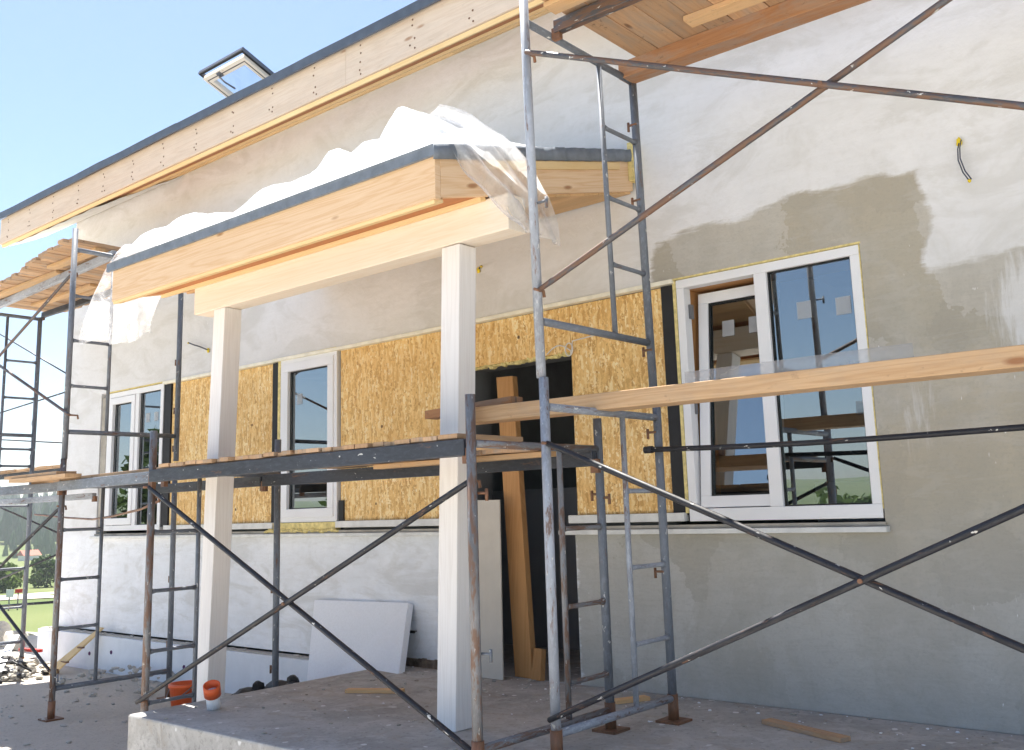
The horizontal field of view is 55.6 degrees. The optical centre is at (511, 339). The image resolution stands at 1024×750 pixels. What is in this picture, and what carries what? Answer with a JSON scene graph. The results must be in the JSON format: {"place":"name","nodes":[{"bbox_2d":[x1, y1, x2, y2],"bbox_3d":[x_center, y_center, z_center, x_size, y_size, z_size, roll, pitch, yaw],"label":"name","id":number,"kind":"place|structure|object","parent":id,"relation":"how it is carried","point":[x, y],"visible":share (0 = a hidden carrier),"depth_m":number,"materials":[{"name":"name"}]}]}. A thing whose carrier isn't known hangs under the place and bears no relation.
{"place":"outdoors","nodes":[
{"label":"outdoors","id":0,"kind":"place"},
{"bbox_2d":[0,592,53,599],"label":"dirt road","id":1,"kind":"structure","parent":0,"point":[36,595],"depth_m":76.11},
{"bbox_2d":[0,540,231,749],"bbox_3d":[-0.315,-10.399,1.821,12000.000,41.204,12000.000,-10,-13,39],"label":"ground","id":2,"kind":"structure","parent":0,"point":[89,733],"depth_m":8.07,"materials":[{"name":"grey concrete"}]},
{"bbox_2d":[6,589,13,610],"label":"field sign","id":3,"kind":"object","parent":2,"relation":"on","point":[9,593],"visible":1,"depth_m":57.14,"materials":[{"name":"grey metal"}]},
{"bbox_2d":[0,562,23,593],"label":"bush","id":4,"kind":"object","parent":2,"relation":"on","point":[14,581],"visible":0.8,"depth_m":92.34,"materials":[{"name":"green plant"}]},
{"bbox_2d":[0,655,36,676],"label":"wrapping scraps","id":5,"kind":"object","parent":2,"relation":"on","point":[21,670],"visible":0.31,"depth_m":9.94,"materials":[{"name":"white plastic"}]},
{"bbox_2d":[0,635,37,658],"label":"paving slab","id":6,"kind":"structure","parent":2,"relation":"on","point":[32,639],"depth_m":11.54,"materials":[{"name":"concrete"}]},
{"bbox_2d":[0,621,11,646],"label":"boulder","id":7,"kind":"object","parent":6,"relation":"on","point":[5,626],"visible":0.54,"depth_m":11.90,"materials":[{"name":"beige stone"}]},
{"bbox_2d":[3,630,27,650],"bbox_3d":[-5.883,3.573,11.502,0.254,0.261,0.336,7,-13,-40],"label":"boulder","id":8,"kind":"object","parent":6,"relation":"on","point":[7,635],"visible":0.27,"depth_m":11.43,"materials":[{"name":"beige stone"}]},
{"bbox_2d":[15,589,22,609],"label":"field sign","id":9,"kind":"object","parent":2,"relation":"on","point":[18,591],"visible":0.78,"depth_m":57.36,"materials":[{"name":"red metal"}]},
{"bbox_2d":[0,313,42,671],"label":"scaffold frame","id":10,"kind":"object","parent":2,"relation":"on","point":[25,567],"visible":0.88,"depth_m":10.41,"materials":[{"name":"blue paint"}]},
{"bbox_2d":[2,601,52,606],"bbox_3d":[-6.806,3.625,13.286,3.002,0.244,0.034,-10,-13,39],"label":"thin brace","id":11,"kind":"object","parent":10,"relation":"attached to","point":[31,603],"visible":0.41,"depth_m":12.94,"materials":[{"name":"metal"}]},
{"bbox_2d":[0,468,59,479],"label":"ledger beam","id":12,"kind":"structure","parent":10,"relation":"attached to","point":[2,476],"depth_m":12.62,"materials":[{"name":"grey metal"}]},
{"bbox_2d":[0,465,59,473],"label":"plank deck","id":13,"kind":"structure","parent":12,"relation":"on","point":[28,469],"depth_m":12.52,"materials":[{"name":"brown wood"}]},
{"bbox_2d":[2,439,61,442],"bbox_3d":[-6.872,1.420,13.672,3.002,0.290,0.020,-10,-13,39],"label":"thin brace","id":14,"kind":"object","parent":10,"relation":"attached to","point":[30,441],"visible":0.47,"depth_m":13.55,"materials":[{"name":"grey metal"}]},
{"bbox_2d":[0,334,64,372],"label":"thin brace","id":15,"kind":"object","parent":10,"relation":"attached to","point":[34,354],"visible":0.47,"depth_m":13.75,"materials":[{"name":"metal"}]},
{"bbox_2d":[4,392,63,411],"bbox_3d":[-6.888,0.918,13.760,3.001,0.172,0.022,-10,-13,39],"label":"thin brace","id":16,"kind":"object","parent":10,"relation":"attached to","point":[32,402],"visible":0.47,"depth_m":13.66,"materials":[{"name":"metal"}]},
{"bbox_2d":[0,655,48,683],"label":"plastic scraps","id":17,"kind":"object","parent":2,"relation":"on","point":[6,669],"visible":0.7,"depth_m":9.62,"materials":[{"name":"plastic"}]},
{"bbox_2d":[0,554,55,579],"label":"thin brace","id":18,"kind":"object","parent":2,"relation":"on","point":[29,566],"visible":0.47,"depth_m":13.05,"materials":[{"name":"metal"}]},
{"bbox_2d":[0,507,56,532],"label":"thin brace","id":19,"kind":"object","parent":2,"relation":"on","point":[50,529],"visible":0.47,"depth_m":13.35,"materials":[{"name":"metal"}]},
{"bbox_2d":[0,486,57,557],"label":"forest","id":20,"kind":"object","parent":2,"relation":"on","point":[13,532],"visible":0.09,"depth_m":343.10,"materials":[{"name":"green plant"}]},
{"bbox_2d":[16,550,41,560],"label":"village house","id":21,"kind":"structure","parent":2,"relation":"on","point":[36,554],"depth_m":260.76,"materials":[{"name":"white tile"}]},
{"bbox_2d":[0,655,59,680],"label":"rubble","id":22,"kind":"object","parent":2,"relation":"on","point":[33,663],"visible":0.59,"depth_m":9.73,"materials":[{"name":"grey concrete"}]},
{"bbox_2d":[0,635,18,671],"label":"white lath","id":23,"kind":"object","parent":22,"relation":"on","point":[8,649],"visible":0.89,"depth_m":10.05,"materials":[{"name":"white wood"}]},
{"bbox_2d":[0,661,31,671],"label":"hose","id":24,"kind":"object","parent":22,"relation":"on","point":[22,666],"visible":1,"depth_m":9.60,"materials":[{"name":"black plastic"}]},
{"bbox_2d":[18,648,42,651],"bbox_3d":[-5.051,3.253,10.191,0.402,0.040,0.050,-9,-12,35],"label":"red handle","id":25,"kind":"object","parent":22,"relation":"on","point":[29,650],"visible":0.69,"depth_m":10.15,"materials":[{"name":"plastic"}]},
{"bbox_2d":[26,632,37,635],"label":"slope stones","id":26,"kind":"object","parent":2,"relation":"on","point":[31,633],"depth_m":33.31,"materials":[{"name":"white stone"}]},
{"bbox_2d":[28,554,54,587],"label":"bush","id":27,"kind":"object","parent":2,"relation":"on","point":[44,571],"visible":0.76,"depth_m":106.85,"materials":[{"name":"green plant"}]},
{"bbox_2d":[49,627,103,673],"bbox_3d":[-4.491,3.180,9.920,0.610,0.450,0.127,-1,-10,-4],"label":"leaning stake","id":28,"kind":"object","parent":2,"relation":"on","point":[66,658],"visible":0.84,"depth_m":9.92,"materials":[{"name":"brown wood"}]},
{"bbox_2d":[0,680,158,749],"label":"grit","id":29,"kind":"object","parent":2,"relation":"on","point":[61,725],"visible":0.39,"depth_m":7.71,"materials":[{"name":"concrete"}]},
{"bbox_2d":[38,459,177,721],"bbox_3d":[-3.296,2.021,8.113,0.140,2.025,1.140,-10,-13,39],"label":"scaffold frame","id":30,"kind":"object","parent":2,"relation":"on","point":[56,628],"visible":0.77,"depth_m":7.89,"materials":[{"name":"metal"}]},
{"bbox_2d":[0,505,66,673],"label":"cross brace","id":31,"kind":"object","parent":30,"relation":"attached to","point":[6,614],"visible":1,"depth_m":8.03,"materials":[{"name":"metal"}]},
{"bbox_2d":[0,482,66,495],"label":"ledger beam","id":32,"kind":"structure","parent":30,"relation":"attached to","point":[30,489],"depth_m":8.26,"materials":[{"name":"grey metal"}]},
{"bbox_2d":[0,493,96,504],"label":"ledger beam","id":33,"kind":"structure","parent":30,"relation":"attached to","point":[84,496],"depth_m":8.60,"materials":[{"name":"grey metal"}]},
{"bbox_2d":[34,500,160,519],"bbox_3d":[-3.489,1.447,8.121,0.185,0.118,4.279,5,-12,-35],"label":"rusty rod","id":34,"kind":"object","parent":30,"relation":"hanging from","point":[123,513],"visible":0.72,"depth_m":8.03,"materials":[{"name":"brown metal"}]},
{"bbox_2d":[61,228,183,460],"bbox_3d":[-3.362,0.070,8.461,0.086,1.940,1.047,-10,-13,39],"label":"scaffold frame","id":35,"kind":"object","parent":30,"relation":"on","point":[71,340],"visible":0.95,"depth_m":8.23,"materials":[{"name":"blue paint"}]},
{"bbox_2d":[0,271,78,418],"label":"cross brace","id":36,"kind":"object","parent":35,"relation":"attached to","point":[46,302],"visible":0.98,"depth_m":8.43,"materials":[{"name":"metal"}]},
{"bbox_2d":[0,250,116,308],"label":"ledger beam","id":37,"kind":"structure","parent":35,"relation":"attached to","point":[59,278],"depth_m":9.30,"materials":[{"name":"grey metal"}]},
{"bbox_2d":[0,238,140,313],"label":"plank deck","id":38,"kind":"structure","parent":37,"relation":"on","point":[50,262],"depth_m":9.44,"materials":[{"name":"brown wood"}]},
{"bbox_2d":[41,289,110,320],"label":"ledger beam","id":39,"kind":"structure","parent":35,"relation":"attached to","point":[78,303],"depth_m":10.31,"materials":[{"name":"grey metal"}]},
{"bbox_2d":[156,477,262,492],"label":"ledger beam","id":40,"kind":"structure","parent":30,"relation":"attached to","point":[241,482],"depth_m":7.77,"materials":[{"name":"grey metal"}]},
{"bbox_2d":[48,665,174,695],"bbox_3d":[-3.538,3.143,9.077,1.774,0.181,1.192,-5,-10,16],"label":"rubble","id":41,"kind":"object","parent":2,"relation":"on","point":[62,680],"visible":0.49,"depth_m":9.10,"materials":[{"name":"concrete"}]},
{"bbox_2d":[166,680,191,705],"bbox_3d":[-2.515,2.771,7.456,0.260,0.265,0.259,-10,-13,39],"label":"bucket","id":42,"kind":"object","parent":2,"relation":"on","point":[178,688],"visible":0.42,"depth_m":7.37,"materials":[{"name":"orange plastic"}]},
{"bbox_2d":[140,431,280,711],"bbox_3d":[-1.996,1.678,6.554,0.144,2.085,1.145,-10,-13,38],"label":"scaffold frame","id":43,"kind":"object","parent":2,"relation":"on","point":[150,590],"visible":0.66,"depth_m":6.32,"materials":[{"name":"metal"}]},
{"bbox_2d":[57,471,167,494],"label":"ledger beam","id":44,"kind":"structure","parent":43,"relation":"attached to","point":[118,480],"depth_m":7.08,"materials":[{"name":"grey metal"}]},
{"bbox_2d":[135,480,481,749],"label":"cross brace","id":45,"kind":"object","parent":43,"relation":"attached to","point":[431,718],"visible":0.96,"depth_m":4.99,"materials":[{"name":"metal"}]},
{"bbox_2d":[232,681,265,694],"bbox_3d":[-1.882,2.665,7.114,0.481,0.342,0.397,-10,-13,39],"label":"rubbish bag","id":46,"kind":"object","parent":2,"relation":"on","point":[257,685],"visible":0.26,"depth_m":7.06,"materials":[{"name":"black plastic"}]},
{"bbox_2d":[265,675,299,688],"bbox_3d":[-1.607,2.610,6.994,0.471,0.391,0.524,-1,-10,-4],"label":"rubbish bag","id":47,"kind":"object","parent":2,"relation":"on","point":[291,679],"visible":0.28,"depth_m":6.99,"materials":[{"name":"black plastic"}]},
{"bbox_2d":[307,600,412,680],"bbox_3d":[-1.199,2.409,7.406,1.282,0.795,0.340,-10,-13,39],"label":"foam board","id":48,"kind":"object","parent":2,"relation":"on","point":[375,635],"visible":0.73,"depth_m":7.43,"materials":[{"name":"white plastic"}]},
{"bbox_2d":[0,0,1023,734],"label":"house","id":49,"kind":"structure","parent":2,"relation":"on","point":[828,228],"depth_m":6.14,"materials":[{"name":"paint"}]},
{"bbox_2d":[104,384,164,530],"bbox_3d":[-3.979,1.257,10.271,1.145,1.485,0.088,-10,-13,39],"label":"window","id":50,"kind":"structure","parent":49,"relation":"in","point":[141,410],"depth_m":10.28,"materials":[{"name":"white plastic"}]},
{"bbox_2d":[198,47,273,96],"bbox_3d":[-2.684,-2.626,10.475,0.800,0.486,1.090,-10,-13,39],"label":"roof window","id":51,"kind":"structure","parent":49,"relation":"in","point":[247,59],"depth_m":10.09,"materials":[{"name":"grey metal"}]},
{"bbox_2d":[280,351,340,522],"bbox_3d":[-1.742,0.842,8.405,0.780,1.445,0.090,-10,-13,39],"label":"window","id":52,"kind":"structure","parent":49,"relation":"in","point":[310,406],"depth_m":8.40,"materials":[{"name":"white plastic"}]},
{"bbox_2d":[676,244,884,520],"bbox_3d":[1.569,0.296,5.724,1.170,1.498,0.214,-10,-13,39],"label":"window","id":53,"kind":"structure","parent":49,"relation":"in","point":[803,312],"depth_m":5.62,"materials":[{"name":"white plastic"}]},
{"bbox_2d":[127,666,1023,749],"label":"porch floor","id":54,"kind":"structure","parent":2,"relation":"on","point":[202,727],"depth_m":5.21,"materials":[{"name":"concrete"}]},
{"bbox_2d":[203,680,220,709],"bbox_3d":[-1.787,2.134,5.801,0.099,0.201,0.165,-1,-10,-5],"label":"pipe stub","id":55,"kind":"object","parent":54,"relation":"on","point":[212,691],"visible":0.97,"depth_m":5.78,"materials":[{"name":"orange plastic"}]},
{"bbox_2d":[106,142,634,731],"bbox_3d":[-0.977,0.725,6.433,3.440,3.870,1.905,-10,-13,39],"label":"porch canopy","id":56,"kind":"object","parent":54,"relation":"on","point":[422,204],"visible":0.91,"depth_m":5.69,"materials":[{"name":"brown wood"}]},
{"bbox_2d":[114,104,560,260],"bbox_3d":[-1.450,-0.639,6.427,3.957,0.958,0.993,-10,-13,39],"label":"plastic sheet","id":57,"kind":"object","parent":56,"relation":"on","point":[406,130],"visible":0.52,"depth_m":5.43,"materials":[{"name":"white plastic"}]},
{"bbox_2d":[345,688,404,693],"bbox_3d":[-0.875,2.237,6.196,0.380,0.022,0.070,-4,-10,11],"label":"wood offcut","id":58,"kind":"object","parent":54,"relation":"on","point":[372,690],"visible":0.78,"depth_m":6.18,"materials":[{"name":"brown wood"}]},
{"bbox_2d":[478,500,503,679],"bbox_3d":[-0.183,1.719,6.771,0.400,1.199,0.146,-10,-13,39],"label":"plasterboard sheet","id":59,"kind":"object","parent":54,"relation":"on","point":[490,563],"visible":0.56,"depth_m":6.74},
{"bbox_2d":[496,376,534,678],"bbox_3d":[0.029,1.279,6.897,0.124,2.101,0.456,1,-10,-15],"label":"leaning timber","id":60,"kind":"object","parent":54,"relation":"on","point":[523,634],"visible":0.91,"depth_m":6.79,"materials":[{"name":"brown wood"}]},
{"bbox_2d":[531,648,545,680],"bbox_3d":[0.183,2.174,6.507,0.088,0.206,0.103,7,-13,-40],"label":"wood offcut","id":61,"kind":"object","parent":54,"relation":"on","point":[538,664],"visible":0.97,"depth_m":6.49,"materials":[{"name":"brown wood"}]},
{"bbox_2d":[465,394,629,749],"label":"scaffold frame","id":62,"kind":"object","parent":54,"relation":"on","point":[473,443],"visible":0.95,"depth_m":4.72,"materials":[{"name":"metal"}]},
{"bbox_2d":[148,439,465,487],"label":"ledger beam","id":63,"kind":"structure","parent":62,"relation":"attached to","point":[421,451],"depth_m":5.11,"materials":[{"name":"grey metal"}]},
{"bbox_2d":[159,433,522,467],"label":"plank deck","id":64,"kind":"structure","parent":63,"relation":"on","point":[347,447],"depth_m":5.05,"materials":[{"name":"brown wood"}]},
{"bbox_2d":[31,467,166,483],"bbox_3d":[-3.051,1.034,7.386,0.190,0.038,2.914,8,-14,-44],"label":"walkway plank","id":65,"kind":"object","parent":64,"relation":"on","point":[108,474],"visible":0.16,"depth_m":7.26,"materials":[{"name":"brown wood"}]},
{"bbox_2d":[9,473,81,482],"bbox_3d":[-3.802,1.124,7.886,1.101,0.032,0.130,-11,-13,41],"label":"short plank","id":66,"kind":"object","parent":65,"relation":"on","point":[49,477],"visible":1,"depth_m":7.75,"materials":[{"name":"brown wood"}]},
{"bbox_2d":[4,471,76,479],"bbox_3d":[-3.910,1.122,8.032,1.051,0.028,0.160,-11,-13,42],"label":"short plank","id":67,"kind":"object","parent":66,"relation":"on","point":[34,475],"visible":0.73,"depth_m":7.85,"materials":[{"name":"brown wood"}]},
{"bbox_2d":[261,451,600,491],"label":"ledger beam","id":68,"kind":"structure","parent":62,"relation":"attached to","point":[351,474],"depth_m":6.04,"materials":[{"name":"grey metal"}]},
{"bbox_2d":[319,444,593,468],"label":"plank deck","id":69,"kind":"structure","parent":68,"relation":"on","point":[496,455],"depth_m":5.44,"materials":[{"name":"brown wood"}]},
{"bbox_2d":[164,668,1014,749],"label":"grit","id":70,"kind":"object","parent":54,"relation":"on","point":[792,713],"visible":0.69,"depth_m":5.30,"materials":[{"name":"grey gravel"}]},
{"bbox_2d":[539,377,691,749],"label":"scaffold frame","id":71,"kind":"object","parent":54,"relation":"on","point":[558,733],"visible":0.91,"depth_m":4.90,"materials":[{"name":"grey paint"}]},
{"bbox_2d":[519,0,656,386],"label":"scaffold frame","id":72,"kind":"object","parent":71,"relation":"on","point":[540,321],"visible":0.92,"depth_m":5.24,"materials":[{"name":"grey paint"}]},
{"bbox_2d":[551,0,641,41],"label":"ledger beam","id":73,"kind":"structure","parent":72,"relation":"attached to","point":[587,14],"depth_m":4.98,"materials":[{"name":"metal"}]},
{"bbox_2d":[542,0,786,56],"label":"plank deck","id":74,"kind":"structure","parent":73,"relation":"on","point":[640,28],"depth_m":5.16,"materials":[{"name":"brown wood"}]},
{"bbox_2d":[618,0,870,84],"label":"edge timber","id":75,"kind":"object","parent":72,"relation":"attached to","point":[761,24],"visible":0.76,"depth_m":5.21,"materials":[{"name":"brown wood"}]},
{"bbox_2d":[524,0,1023,297],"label":"cross brace","id":76,"kind":"object","parent":72,"relation":"attached to","point":[830,83],"visible":1,"depth_m":3.98,"materials":[{"name":"metal"}]},
{"bbox_2d":[475,344,1023,424],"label":"long plank","id":77,"kind":"object","parent":71,"relation":"attached to","point":[998,360],"visible":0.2,"depth_m":4.28,"materials":[{"name":"brown wood"}]},
{"bbox_2d":[425,396,522,419],"bbox_3d":[-0.234,0.402,5.706,0.712,0.070,0.100,-10,-13,41],"label":"short board","id":78,"kind":"object","parent":77,"relation":"on","point":[433,414],"visible":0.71,"depth_m":5.55,"materials":[{"name":"brown wood"}]},
{"bbox_2d":[541,441,1023,722],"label":"cross brace","id":79,"kind":"object","parent":71,"relation":"attached to","point":[868,579],"visible":1,"depth_m":3.67,"materials":[{"name":"metal"}]},
{"bbox_2d":[643,424,1023,453],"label":"ledger tube","id":80,"kind":"object","parent":71,"relation":"attached to","point":[929,434],"visible":1,"depth_m":4.64,"materials":[{"name":"metal"}]},
{"bbox_2d":[614,695,649,703],"bbox_3d":[0.693,2.096,5.664,0.220,0.022,0.070,2,-11,-23],"label":"wood offcut","id":81,"kind":"object","parent":54,"relation":"on","point":[624,700],"visible":0.73,"depth_m":5.64,"materials":[{"name":"brown wood"}]},
{"bbox_2d":[294,666,1011,748],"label":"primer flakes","id":82,"kind":"object","parent":54,"relation":"on","point":[733,724],"visible":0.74,"depth_m":5.12,"materials":[{"name":"paint"}]},
{"bbox_2d":[761,718,850,742],"bbox_3d":[1.439,1.919,4.783,0.070,0.022,0.520,4,-11,-29],"label":"wood offcut","id":83,"kind":"object","parent":54,"relation":"on","point":[812,731],"visible":1,"depth_m":4.74,"materials":[{"name":"wood"}]},
{"bbox_2d":[0,0,416,497],"label":"sky","id":84,"kind":"structure","parent":0,"point":[83,82],"materials":[{"name":"blue"}]}
]}

